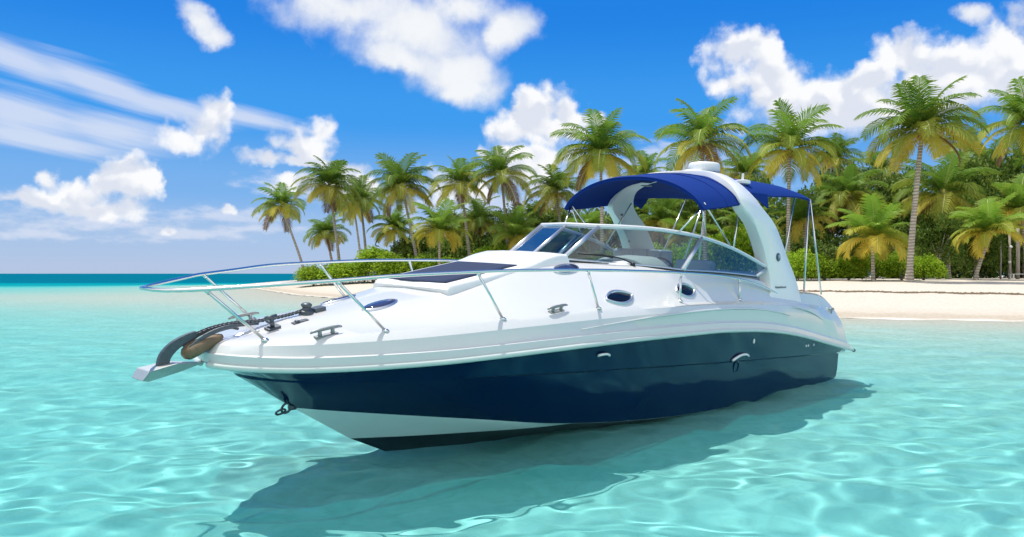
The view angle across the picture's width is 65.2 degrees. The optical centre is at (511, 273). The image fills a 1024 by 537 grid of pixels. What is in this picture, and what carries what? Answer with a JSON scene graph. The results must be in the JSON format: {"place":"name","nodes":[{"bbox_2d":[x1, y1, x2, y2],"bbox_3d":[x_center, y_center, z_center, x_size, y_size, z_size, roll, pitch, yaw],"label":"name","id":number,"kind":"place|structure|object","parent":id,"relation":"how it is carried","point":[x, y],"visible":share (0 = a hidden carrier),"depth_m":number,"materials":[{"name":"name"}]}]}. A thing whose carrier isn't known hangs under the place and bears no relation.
{"place":"outdoors","nodes":[
{"label":"outdoors","id":0,"kind":"place"},
{"bbox_2d":[0,274,1023,536],"bbox_3d":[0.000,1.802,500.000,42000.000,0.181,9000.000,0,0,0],"label":"sea water","id":1,"kind":"structure","parent":0,"point":[902,428],"depth_m":8.02,"materials":[{"name":"teal liquid"}]},
{"bbox_2d":[139,161,855,450],"bbox_3d":[1.072,0.232,10.761,3.178,4.040,11.963,4,3,42],"label":"motor boat","id":2,"kind":"object","parent":1,"relation":"on","point":[523,337],"visible":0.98,"depth_m":8.53,"materials":[{"name":"plastic"}]},
{"bbox_2d":[132,308,302,381],"bbox_3d":[-2.426,0.587,6.861,0.231,0.554,1.545,4,3,42],"label":"anchor","id":3,"kind":"object","parent":2,"relation":"attached to","point":[163,366],"visible":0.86,"depth_m":6.47,"materials":[{"name":"metal"}]},
{"bbox_2d":[0,0,1023,273],"label":"sky","id":4,"kind":"structure","parent":0,"point":[137,136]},
{"bbox_2d":[232,276,1023,321],"bbox_3d":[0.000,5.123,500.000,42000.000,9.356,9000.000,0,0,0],"label":"sand","id":5,"kind":"structure","parent":0,"point":[935,306],"depth_m":37.90,"materials":[{"name":"beige sand"}]},
{"bbox_2d":[250,182,307,280],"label":"palm tree","id":6,"kind":"object","parent":5,"relation":"on","point":[283,199],"visible":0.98,"depth_m":103.62,"materials":[{"name":"green plant"}]},
{"bbox_2d":[290,264,330,285],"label":"shrub","id":7,"kind":"object","parent":5,"relation":"on","point":[306,272],"visible":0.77,"depth_m":82.14,"materials":[{"name":"green plant"}]},
{"bbox_2d":[289,155,362,282],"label":"palm tree","id":8,"kind":"object","parent":5,"relation":"on","point":[329,192],"visible":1,"depth_m":87.28,"materials":[{"name":"green plant"}]},
{"bbox_2d":[302,212,351,259],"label":"palm tree","id":9,"kind":"object","parent":5,"relation":"on","point":[322,228],"visible":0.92,"depth_m":95.18,"materials":[{"name":"green plant"}]},
{"bbox_2d":[316,262,367,283],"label":"shrub","id":10,"kind":"object","parent":5,"relation":"on","point":[336,270],"visible":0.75,"depth_m":80.67,"materials":[{"name":"green plant"}]},
{"bbox_2d":[335,191,373,255],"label":"palm tree","id":11,"kind":"object","parent":5,"relation":"on","point":[358,212],"visible":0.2,"depth_m":111.88,"materials":[{"name":"green plant"}]},
{"bbox_2d":[330,174,388,275],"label":"palm tree","id":12,"kind":"object","parent":5,"relation":"on","point":[363,206],"visible":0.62,"depth_m":97.31,"materials":[{"name":"green plant"}]},
{"bbox_2d":[342,244,397,282],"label":"shrub","id":13,"kind":"object","parent":5,"relation":"on","point":[372,252],"visible":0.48,"depth_m":80.16,"materials":[{"name":"green plant"}]},
{"bbox_2d":[366,205,418,252],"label":"palm tree","id":14,"kind":"object","parent":5,"relation":"on","point":[398,223],"visible":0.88,"depth_m":97.12,"materials":[{"name":"green plant"}]},
{"bbox_2d":[367,249,431,275],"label":"shrub","id":15,"kind":"object","parent":5,"relation":"on","point":[396,267],"visible":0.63,"depth_m":77.57,"materials":[{"name":"green plant"}]},
{"bbox_2d":[364,152,440,256],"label":"palm tree","id":16,"kind":"object","parent":5,"relation":"on","point":[398,182],"visible":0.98,"depth_m":83.44,"materials":[{"name":"green plant"}]},
{"bbox_2d":[389,235,426,272],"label":"shrub","id":17,"kind":"object","parent":5,"relation":"on","point":[406,250],"visible":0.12,"depth_m":97.10,"materials":[{"name":"green plant"}]},
{"bbox_2d":[395,229,446,254],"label":"broadleaf tree","id":18,"kind":"object","parent":5,"relation":"on","point":[423,241],"visible":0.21,"depth_m":102.04,"materials":[{"name":"green plant"}]},
{"bbox_2d":[402,254,456,271],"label":"shrub","id":19,"kind":"object","parent":5,"relation":"on","point":[429,264],"visible":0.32,"depth_m":78.37,"materials":[{"name":"green plant"}]},
{"bbox_2d":[406,198,472,264],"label":"palm tree","id":20,"kind":"object","parent":5,"relation":"on","point":[437,226],"visible":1,"depth_m":75.45,"materials":[{"name":"green plant"}]},
{"bbox_2d":[425,233,466,258],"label":"shrub","id":21,"kind":"object","parent":5,"relation":"on","point":[446,246],"visible":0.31,"depth_m":94.52,"materials":[{"name":"green plant"}]},
{"bbox_2d":[446,210,466,244],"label":"broadleaf tree","id":22,"kind":"object","parent":5,"relation":"on","point":[454,225],"visible":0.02,"depth_m":104.89,"materials":[{"name":"green plant"}]},
{"bbox_2d":[424,156,494,255],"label":"palm tree","id":23,"kind":"object","parent":5,"relation":"on","point":[464,176],"visible":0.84,"depth_m":83.15,"materials":[{"name":"green plant"}]},
{"bbox_2d":[451,196,503,250],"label":"palm tree","id":24,"kind":"object","parent":5,"relation":"on","point":[479,214],"visible":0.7,"depth_m":96.17,"materials":[{"name":"green plant"}]},
{"bbox_2d":[454,208,504,245],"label":"broadleaf tree","id":25,"kind":"object","parent":5,"relation":"on","point":[477,230],"visible":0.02,"depth_m":102.47,"materials":[{"name":"green plant"}]},
{"bbox_2d":[451,228,511,258],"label":"shrub","id":26,"kind":"object","parent":5,"relation":"on","point":[481,243],"visible":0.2,"depth_m":94.28,"materials":[{"name":"green plant"}]},
{"bbox_2d":[471,243,508,254],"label":"shrub","id":27,"kind":"object","parent":5,"relation":"on","point":[489,248],"visible":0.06,"depth_m":78.56,"materials":[{"name":"green plant"}]},
{"bbox_2d":[458,145,536,247],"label":"palm tree","id":28,"kind":"object","parent":5,"relation":"on","point":[496,162],"visible":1,"depth_m":79.53,"materials":[{"name":"green plant"}]},
{"bbox_2d":[486,203,538,250],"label":"palm tree","id":29,"kind":"object","parent":5,"relation":"on","point":[517,229],"visible":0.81,"depth_m":77.26,"materials":[{"name":"green plant"}]},
{"bbox_2d":[488,199,557,252],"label":"broadleaf tree","id":30,"kind":"object","parent":5,"relation":"on","point":[536,217],"visible":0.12,"depth_m":98.16,"materials":[{"name":"green plant"}]},
{"bbox_2d":[521,200,552,226],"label":"palm tree","id":31,"kind":"object","parent":5,"relation":"on","point":[533,208],"visible":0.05,"depth_m":98.83,"materials":[{"name":"green plant"}]},
{"bbox_2d":[521,224,558,251],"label":"shrub","id":32,"kind":"object","parent":5,"relation":"on","point":[546,245],"visible":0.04,"depth_m":95.41,"materials":[{"name":"green plant"}]},
{"bbox_2d":[522,164,583,253],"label":"palm tree","id":33,"kind":"object","parent":5,"relation":"on","point":[552,188],"visible":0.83,"depth_m":83.12,"materials":[{"name":"green plant"}]},
{"bbox_2d":[543,219,588,256],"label":"palm tree","id":34,"kind":"object","parent":5,"relation":"on","point":[563,238],"visible":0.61,"depth_m":79.52,"materials":[{"name":"green plant"}]},
{"bbox_2d":[550,249,582,258],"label":"shrub","id":35,"kind":"object","parent":5,"relation":"on","point":[574,255],"visible":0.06,"depth_m":79.29,"materials":[{"name":"green plant"}]},
{"bbox_2d":[541,204,605,257],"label":"broadleaf tree","id":36,"kind":"object","parent":5,"relation":"on","point":[563,216],"visible":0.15,"depth_m":96.49,"materials":[{"name":"green plant"}]},
{"bbox_2d":[564,209,614,252],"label":"palm tree","id":37,"kind":"object","parent":5,"relation":"on","point":[587,217],"visible":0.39,"depth_m":91.15,"materials":[{"name":"green plant"}]},
{"bbox_2d":[578,250,605,259],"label":"shrub","id":38,"kind":"object","parent":5,"relation":"on","point":[592,257],"visible":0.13,"depth_m":78.83,"materials":[{"name":"green plant"}]},
{"bbox_2d":[549,107,650,257],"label":"palm tree","id":39,"kind":"object","parent":5,"relation":"on","point":[593,160],"visible":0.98,"depth_m":69.04,"materials":[{"name":"green plant"}]},
{"bbox_2d":[604,245,617,255],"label":"shrub","id":40,"kind":"object","parent":5,"relation":"on","point":[610,253],"visible":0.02,"depth_m":78.05,"materials":[{"name":"green plant"}]},
{"bbox_2d":[577,207,649,252],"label":"broadleaf tree","id":41,"kind":"object","parent":5,"relation":"on","point":[614,241],"visible":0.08,"depth_m":94.93,"materials":[{"name":"green plant"}]},
{"bbox_2d":[621,150,669,213],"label":"palm tree","id":42,"kind":"object","parent":5,"relation":"on","point":[649,159],"visible":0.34,"depth_m":95.36,"materials":[{"name":"green plant"}]},
{"bbox_2d":[609,200,686,249],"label":"broadleaf tree","id":43,"kind":"object","parent":5,"relation":"on","point":[640,211],"visible":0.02,"depth_m":92.04,"materials":[{"name":"green plant"}]},
{"bbox_2d":[635,198,694,248],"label":"palm tree","id":44,"kind":"object","parent":5,"relation":"on","point":[663,210],"visible":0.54,"depth_m":85.39,"materials":[{"name":"green plant"}]},
{"bbox_2d":[653,241,686,267],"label":"shrub","id":45,"kind":"object","parent":5,"relation":"on","point":[655,244],"visible":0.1,"depth_m":76.00,"materials":[{"name":"green plant"}]},
{"bbox_2d":[351,281,1023,294],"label":"seaweed","id":46,"kind":"object","parent":5,"relation":"on","point":[904,292],"visible":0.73,"depth_m":39.59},
{"bbox_2d":[650,198,727,251],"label":"broadleaf tree","id":47,"kind":"object","parent":5,"relation":"on","point":[691,206],"visible":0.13,"depth_m":88.54,"materials":[{"name":"green plant"}]},
{"bbox_2d":[660,211,718,249],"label":"palm tree","id":48,"kind":"object","parent":5,"relation":"on","point":[690,227],"visible":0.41,"depth_m":79.87,"materials":[{"name":"green plant"}]},
{"bbox_2d":[673,231,731,270],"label":"shrub","id":49,"kind":"object","parent":5,"relation":"on","point":[682,255],"visible":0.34,"depth_m":69.69,"materials":[{"name":"green plant"}]},
{"bbox_2d":[652,95,758,259],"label":"palm tree","id":50,"kind":"object","parent":5,"relation":"on","point":[701,132],"visible":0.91,"depth_m":65.50,"materials":[{"name":"green plant"}]},
{"bbox_2d":[708,220,757,271],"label":"shrub","id":51,"kind":"object","parent":5,"relation":"on","point":[735,261],"visible":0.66,"depth_m":66.65,"materials":[{"name":"green plant"}]},
{"bbox_2d":[701,172,764,270],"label":"broadleaf tree","id":52,"kind":"object","parent":5,"relation":"on","point":[716,213],"visible":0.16,"depth_m":84.87,"materials":[{"name":"green plant"}]},
{"bbox_2d":[721,150,776,183],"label":"palm tree","id":53,"kind":"object","parent":5,"relation":"on","point":[741,169],"visible":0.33,"depth_m":91.39,"materials":[{"name":"green plant"}]},
{"bbox_2d":[715,199,782,270],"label":"palm tree","id":54,"kind":"object","parent":5,"relation":"on","point":[732,217],"visible":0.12,"depth_m":71.47,"materials":[{"name":"green plant"}]},
{"bbox_2d":[747,249,757,271],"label":"shrub","id":55,"kind":"object","parent":5,"relation":"on","point":[753,266],"visible":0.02,"depth_m":66.78,"materials":[{"name":"green plant"}]},
{"bbox_2d":[744,171,810,234],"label":"broadleaf tree","id":56,"kind":"object","parent":5,"relation":"on","point":[772,201],"visible":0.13,"depth_m":81.69,"materials":[{"name":"green plant"}]},
{"bbox_2d":[755,229,822,276],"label":"shrub","id":57,"kind":"object","parent":5,"relation":"on","point":[791,233],"visible":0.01,"depth_m":74.89,"materials":[{"name":"green plant"}]},
{"bbox_2d":[739,97,843,255],"bbox_3d":[22.136,-6.615,64.258,7.708,14.847,8.178,0,0,-41],"label":"palm tree","id":58,"kind":"object","parent":5,"relation":"on","point":[788,138],"visible":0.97,"depth_m":63.54,"materials":[{"name":"green plant"}]},
{"bbox_2d":[786,246,820,280],"bbox_3d":[20.804,-0.652,58.512,4.019,2.629,2.848,0,0,44],"label":"shrub","id":59,"kind":"object","parent":5,"relation":"on","point":[796,259],"visible":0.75,"depth_m":57.51,"materials":[{"name":"green plant"}]},
{"bbox_2d":[768,188,839,276],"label":"palm tree","id":60,"kind":"object","parent":5,"relation":"on","point":[800,212],"visible":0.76,"depth_m":65.48,"materials":[{"name":"green plant"}]},
{"bbox_2d":[781,231,826,278],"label":"broadleaf tree","id":61,"kind":"object","parent":5,"relation":"on","point":[797,246],"visible":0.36,"depth_m":71.06,"materials":[{"name":"green plant"}]},
{"bbox_2d":[782,164,854,244],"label":"broadleaf tree","id":62,"kind":"object","parent":5,"relation":"on","point":[827,197],"visible":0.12,"depth_m":79.93,"materials":[{"name":"green plant"}]},
{"bbox_2d":[806,251,841,280],"bbox_3d":[22.930,-0.480,58.982,2.856,2.258,3.796,0,0,38],"label":"shrub","id":63,"kind":"object","parent":5,"relation":"on","point":[826,264],"visible":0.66,"depth_m":58.17,"materials":[{"name":"green plant"}]},
{"bbox_2d":[802,220,846,277],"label":"shrub","id":64,"kind":"object","parent":5,"relation":"on","point":[824,239],"visible":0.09,"depth_m":75.71,"materials":[{"name":"green plant"}]},
{"bbox_2d":[801,132,864,235],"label":"palm tree","id":65,"kind":"object","parent":5,"relation":"on","point":[841,142],"visible":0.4,"depth_m":96.84,"materials":[{"name":"green plant"}]},
{"bbox_2d":[821,233,863,278],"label":"broadleaf tree","id":66,"kind":"object","parent":5,"relation":"on","point":[830,252],"visible":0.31,"depth_m":70.64,"materials":[{"name":"green plant"}]},
{"bbox_2d":[809,163,888,237],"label":"palm tree","id":67,"kind":"object","parent":5,"relation":"on","point":[848,186],"visible":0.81,"depth_m":75.45,"materials":[{"name":"green plant"}]},
{"bbox_2d":[829,254,870,279],"bbox_3d":[24.602,-0.436,58.431,2.909,2.141,3.405,0,0,0],"label":"shrub","id":68,"kind":"object","parent":5,"relation":"on","point":[847,266],"visible":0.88,"depth_m":57.70,"materials":[{"name":"green plant"}]},
{"bbox_2d":[816,158,886,246],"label":"broadleaf tree","id":69,"kind":"object","parent":5,"relation":"on","point":[877,178],"visible":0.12,"depth_m":80.77,"materials":[{"name":"green plant"}]},
{"bbox_2d":[824,193,919,280],"bbox_3d":[25.020,-2.323,55.919,6.077,6.322,5.920,0,0,0],"label":"palm tree","id":70,"kind":"object","parent":5,"relation":"on","point":[873,228],"visible":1,"depth_m":55.35,"materials":[{"name":"green plant"}]},
{"bbox_2d":[856,251,898,279],"bbox_3d":[26.910,-0.537,59.119,3.819,2.332,2.793,0,0,0],"label":"shrub","id":71,"kind":"object","parent":5,"relation":"on","point":[879,267],"visible":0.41,"depth_m":58.47,"materials":[{"name":"green plant"}]},
{"bbox_2d":[848,150,914,186],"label":"palm tree","id":72,"kind":"object","parent":5,"relation":"on","point":[885,168],"visible":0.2,"depth_m":89.13,"materials":[{"name":"green plant"}]},
{"bbox_2d":[845,168,928,231],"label":"broadleaf tree","id":73,"kind":"object","parent":5,"relation":"on","point":[887,193],"visible":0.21,"depth_m":79.24,"materials":[{"name":"green plant"}]},
{"bbox_2d":[870,221,929,277],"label":"broadleaf tree","id":74,"kind":"object","parent":5,"relation":"on","point":[904,230],"visible":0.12,"depth_m":68.44,"materials":[{"name":"green plant"}]},
{"bbox_2d":[879,250,923,279],"bbox_3d":[28.512,-0.645,58.489,2.853,2.543,4.204,0,0,0],"label":"shrub","id":75,"kind":"object","parent":5,"relation":"on","point":[901,265],"visible":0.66,"depth_m":57.83,"materials":[{"name":"green plant"}]},
{"bbox_2d":[886,224,958,277],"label":"shrub","id":76,"kind":"object","parent":5,"relation":"on","point":[927,275],"visible":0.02,"depth_m":74.60,"materials":[{"name":"green plant"}]},
{"bbox_2d":[853,74,992,281],"bbox_3d":[26.835,-5.871,52.191,8.125,13.522,8.371,0,0,0],"label":"palm tree","id":77,"kind":"object","parent":5,"relation":"on","point":[920,114],"visible":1,"depth_m":51.43,"materials":[{"name":"green plant"}]},
{"bbox_2d":[914,252,949,279],"bbox_3d":[30.435,-0.471,58.904,2.856,2.181,3.796,0,0,-20],"label":"shrub","id":78,"kind":"object","parent":5,"relation":"on","point":[932,266],"visible":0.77,"depth_m":57.93,"materials":[{"name":"green plant"}]},
{"bbox_2d":[907,206,969,278],"bbox_3d":[33.991,-2.386,63.777,4.542,6.147,4.743,0,0,-42],"label":"broadleaf tree","id":79,"kind":"object","parent":5,"relation":"on","point":[936,238],"visible":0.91,"depth_m":63.59,"materials":[{"name":"green plant"}]},
{"bbox_2d":[892,151,986,229],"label":"broadleaf tree","id":80,"kind":"object","parent":5,"relation":"on","point":[969,198],"visible":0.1,"depth_m":76.62,"materials":[{"name":"green plant"}]},
{"bbox_2d":[889,151,1000,278],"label":"palm tree","id":81,"kind":"object","parent":5,"relation":"on","point":[943,183],"visible":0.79,"depth_m":65.31,"materials":[{"name":"green plant"}]},
{"bbox_2d":[942,246,973,278],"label":"shrub","id":82,"kind":"object","parent":5,"relation":"on","point":[965,270],"visible":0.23,"depth_m":72.69,"materials":[{"name":"green plant"}]},
{"bbox_2d":[933,117,995,159],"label":"palm tree","id":83,"kind":"object","parent":5,"relation":"on","point":[956,146],"visible":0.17,"depth_m":98.90,"materials":[{"name":"green plant"}]},
{"bbox_2d":[944,227,1007,278],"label":"broadleaf tree","id":84,"kind":"object","parent":5,"relation":"on","point":[995,243],"visible":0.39,"depth_m":67.10,"materials":[{"name":"green plant"}]},
{"bbox_2d":[930,147,1022,277],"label":"broadleaf tree","id":85,"kind":"object","parent":5,"relation":"on","point":[990,190],"visible":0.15,"depth_m":75.26,"materials":[{"name":"green plant"}]},
{"bbox_2d":[949,192,1023,279],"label":"palm tree","id":86,"kind":"object","parent":5,"relation":"on","point":[989,224],"visible":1,"depth_m":57.44,"materials":[{"name":"green plant"}]},
{"bbox_2d":[961,135,1016,275],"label":"palm tree","id":87,"kind":"object","parent":5,"relation":"on","point":[989,149],"visible":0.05,"depth_m":84.70,"materials":[{"name":"green plant"}]},
{"bbox_2d":[960,231,1023,277],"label":"shrub","id":88,"kind":"object","parent":5,"relation":"on","point":[986,271],"visible":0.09,"depth_m":74.88,"materials":[{"name":"green plant"}]},
{"bbox_2d":[972,76,1023,167],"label":"palm tree","id":89,"kind":"object","parent":5,"relation":"on","point":[1014,128],"visible":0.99,"depth_m":59.47,"materials":[{"name":"green plant"}]},
{"bbox_2d":[976,156,1023,277],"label":"palm tree","id":90,"kind":"object","parent":5,"relation":"on","point":[1015,163],"visible":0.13,"depth_m":77.10,"materials":[{"name":"green plant"}]},
{"bbox_2d":[978,144,1023,277],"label":"broadleaf tree","id":91,"kind":"object","parent":5,"relation":"on","point":[1009,161],"visible":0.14,"depth_m":76.57,"materials":[{"name":"green plant"}]},
{"bbox_2d":[1000,241,1001,278],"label":"wooden post","id":92,"kind":"object","parent":5,"relation":"on","point":[1000,262],"visible":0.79,"depth_m":65.95,"materials":[{"name":"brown wood"}]},
{"bbox_2d":[980,173,1023,257],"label":"palm tree","id":93,"kind":"object","parent":5,"relation":"on","point":[1015,205],"visible":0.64,"depth_m":65.85,"materials":[{"name":"green plant"}]},
{"bbox_2d":[984,237,1022,277],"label":"shrub","id":94,"kind":"object","parent":5,"relation":"on","point":[1013,271],"visible":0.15,"depth_m":78.93,"materials":[{"name":"green plant"}]},
{"bbox_2d":[1008,235,1012,278],"bbox_3d":[39.768,-1.222,63.915,0.340,3.788,0.370,0,0,0],"label":"wooden post","id":95,"kind":"object","parent":5,"relation":"on","point":[1009,261],"visible":0.91,"depth_m":63.93,"materials":[{"name":"grey wood"}]},
{"bbox_2d":[1015,228,1019,278],"bbox_3d":[39.824,-1.447,63.000,0.301,4.250,0.300,0,0,0],"label":"wooden post","id":96,"kind":"object","parent":5,"relation":"on","point":[1017,259],"visible":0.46,"depth_m":62.89,"materials":[{"name":"grey wood"}]}
]}

